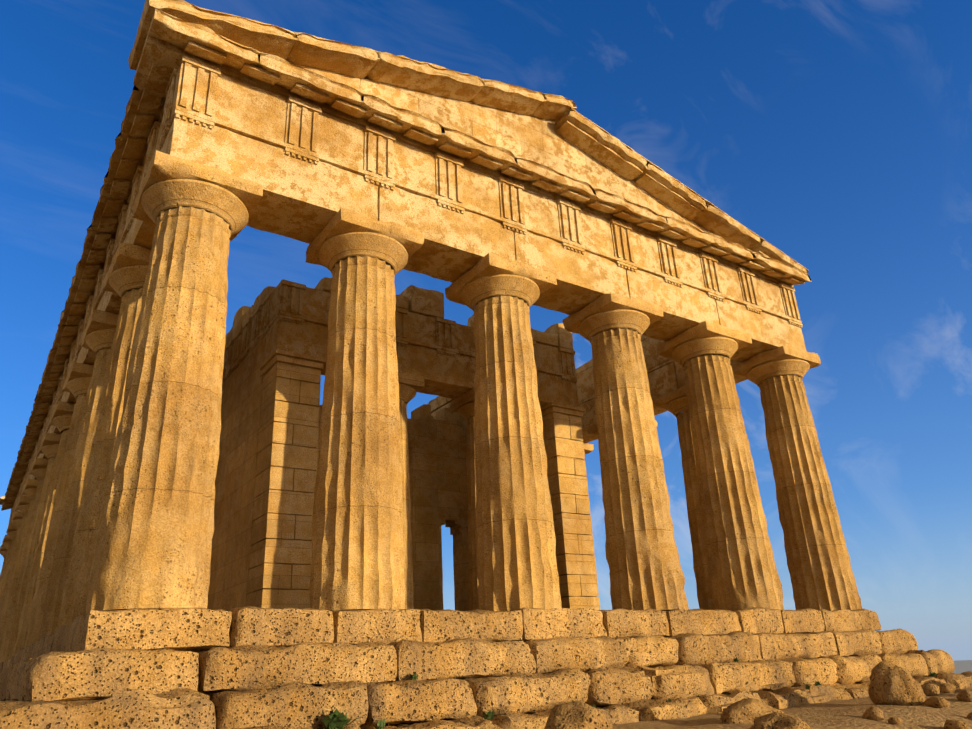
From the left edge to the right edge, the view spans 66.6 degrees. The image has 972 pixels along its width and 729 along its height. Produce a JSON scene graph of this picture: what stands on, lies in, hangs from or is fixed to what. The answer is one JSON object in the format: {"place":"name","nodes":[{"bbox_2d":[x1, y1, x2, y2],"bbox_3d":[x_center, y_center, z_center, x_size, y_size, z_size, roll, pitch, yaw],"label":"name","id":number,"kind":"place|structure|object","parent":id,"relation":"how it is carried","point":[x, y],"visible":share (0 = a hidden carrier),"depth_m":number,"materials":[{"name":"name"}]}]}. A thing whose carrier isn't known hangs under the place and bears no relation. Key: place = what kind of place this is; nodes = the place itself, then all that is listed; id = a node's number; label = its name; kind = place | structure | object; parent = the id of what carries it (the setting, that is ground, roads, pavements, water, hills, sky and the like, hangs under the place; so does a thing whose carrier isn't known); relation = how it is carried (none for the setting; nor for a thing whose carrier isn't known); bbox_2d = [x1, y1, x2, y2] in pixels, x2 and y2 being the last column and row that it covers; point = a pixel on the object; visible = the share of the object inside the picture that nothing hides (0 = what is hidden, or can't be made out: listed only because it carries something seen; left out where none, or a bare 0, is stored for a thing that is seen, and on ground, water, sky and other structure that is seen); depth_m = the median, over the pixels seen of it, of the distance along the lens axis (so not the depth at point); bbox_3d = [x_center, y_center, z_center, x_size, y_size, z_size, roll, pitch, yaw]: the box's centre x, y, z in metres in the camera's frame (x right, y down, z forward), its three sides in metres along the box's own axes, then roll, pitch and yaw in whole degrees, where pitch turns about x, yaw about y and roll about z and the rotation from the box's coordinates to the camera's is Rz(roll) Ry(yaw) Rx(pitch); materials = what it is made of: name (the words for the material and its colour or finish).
{"place":"outdoors","nodes":[
{"label":"outdoors","id":0,"kind":"place"},
{"bbox_2d":[316,404,468,610],"bbox_3d":[-3.778,4.357,22.850,7.300,7.338,0.640,12,-27,-32],"label":"cella doorway wall","id":1,"kind":"structure","parent":0,"point":[437,472],"depth_m":24.15,"materials":[{"name":"beige stone"}]},
{"bbox_2d":[246,349,599,609],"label":"anta pillars","id":2,"kind":"structure","parent":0,"point":[279,575],"depth_m":17.08,"materials":[{"name":"beige stone"}]},
{"bbox_2d":[221,279,578,419],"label":"inner entablature","id":3,"kind":"structure","parent":2,"relation":"on","point":[438,353],"depth_m":19.86,"materials":[{"name":"beige stone"}]},
{"bbox_2d":[225,277,573,412],"bbox_3d":[-3.475,-0.239,23.905,9.422,0.925,8.447,12,-27,-32],"label":"broken wall top","id":4,"kind":"object","parent":3,"relation":"on","point":[418,300],"visible":0.23,"depth_m":20.61,"materials":[{"name":"beige stone"}]},
{"bbox_2d":[0,0,971,660],"label":"sky","id":5,"kind":"structure","parent":0,"point":[838,133],"materials":[{"name":"blue"}]},
{"bbox_2d":[612,660,971,728],"bbox_3d":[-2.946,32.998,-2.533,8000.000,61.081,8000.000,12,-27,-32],"label":"terrain","id":6,"kind":"structure","parent":0,"point":[841,714],"depth_m":10.82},
{"bbox_2d":[322,657,937,728],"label":"weeds","id":7,"kind":"object","parent":6,"relation":"on","point":[336,719],"visible":0.83,"depth_m":8.77,"materials":[{"name":"green plant"}]},
{"bbox_2d":[544,661,971,728],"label":"rocks","id":8,"kind":"object","parent":6,"relation":"on","point":[892,684],"visible":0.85,"depth_m":10.25,"materials":[{"name":"beige stone"}]},
{"bbox_3d":[-8.403,13.229,27.133,21.372,0.824,43.408,12,-27,-32],"label":"foundation course","id":9,"kind":"object","parent":6,"relation":"on","visible":0},
{"bbox_2d":[0,606,971,728],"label":"crepidoma steps","id":10,"kind":"structure","parent":9,"relation":"on","point":[248,667],"depth_m":10.36,"materials":[{"name":"stone"}]},
{"bbox_2d":[86,150,861,614],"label":"front columns","id":11,"kind":"structure","parent":10,"relation":"on","point":[154,538],"depth_m":12.99,"materials":[{"name":"stone"}]},
{"bbox_2d":[133,9,811,361],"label":"entablature","id":12,"kind":"structure","parent":11,"relation":"on","point":[312,153],"depth_m":14.53,"materials":[{"name":"stone"}]},
{"bbox_2d":[128,0,807,285],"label":"raking cornice","id":13,"kind":"structure","parent":12,"relation":"on","point":[595,141],"depth_m":15.59,"materials":[{"name":"beige stone"}]},
{"bbox_2d":[290,62,713,233],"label":"pediment","id":14,"kind":"structure","parent":12,"relation":"on","point":[537,140],"depth_m":16.56,"materials":[{"name":"beige stone"}]},
{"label":"cella floor","id":15,"kind":"structure","parent":0,"visible":0},
{"bbox_2d":[207,327,467,610],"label":"cella side walls","id":16,"kind":"structure","parent":15,"relation":"on","point":[235,478],"depth_m":18.40,"materials":[{"name":"beige stone"}]},
{"bbox_2d":[398,372,478,610],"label":"inner porch columns","id":17,"kind":"structure","parent":15,"relation":"on","point":[411,385],"depth_m":18.95,"materials":[{"name":"stone"}]},
{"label":"platform floor","id":18,"kind":"structure","parent":0,"visible":0},
{"bbox_2d":[0,243,713,662],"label":"side columns","id":19,"kind":"structure","parent":18,"relation":"on","point":[48,545],"depth_m":16.40,"materials":[{"name":"stone"}]},
{"bbox_2d":[1,61,177,525],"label":"entablature","id":20,"kind":"structure","parent":19,"relation":"on","point":[145,126],"depth_m":17.02,"materials":[{"name":"stone"}]},
{"bbox_2d":[576,335,746,442],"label":"entablature","id":21,"kind":"structure","parent":19,"relation":"on","point":[665,375],"depth_m":23.63,"materials":[{"name":"stone"}]},
{"bbox_2d":[0,496,4,504],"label":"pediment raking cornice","id":22,"kind":"structure","parent":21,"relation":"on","point":[2,498],"depth_m":41.02,"materials":[{"name":"beige stone"}]}
]}

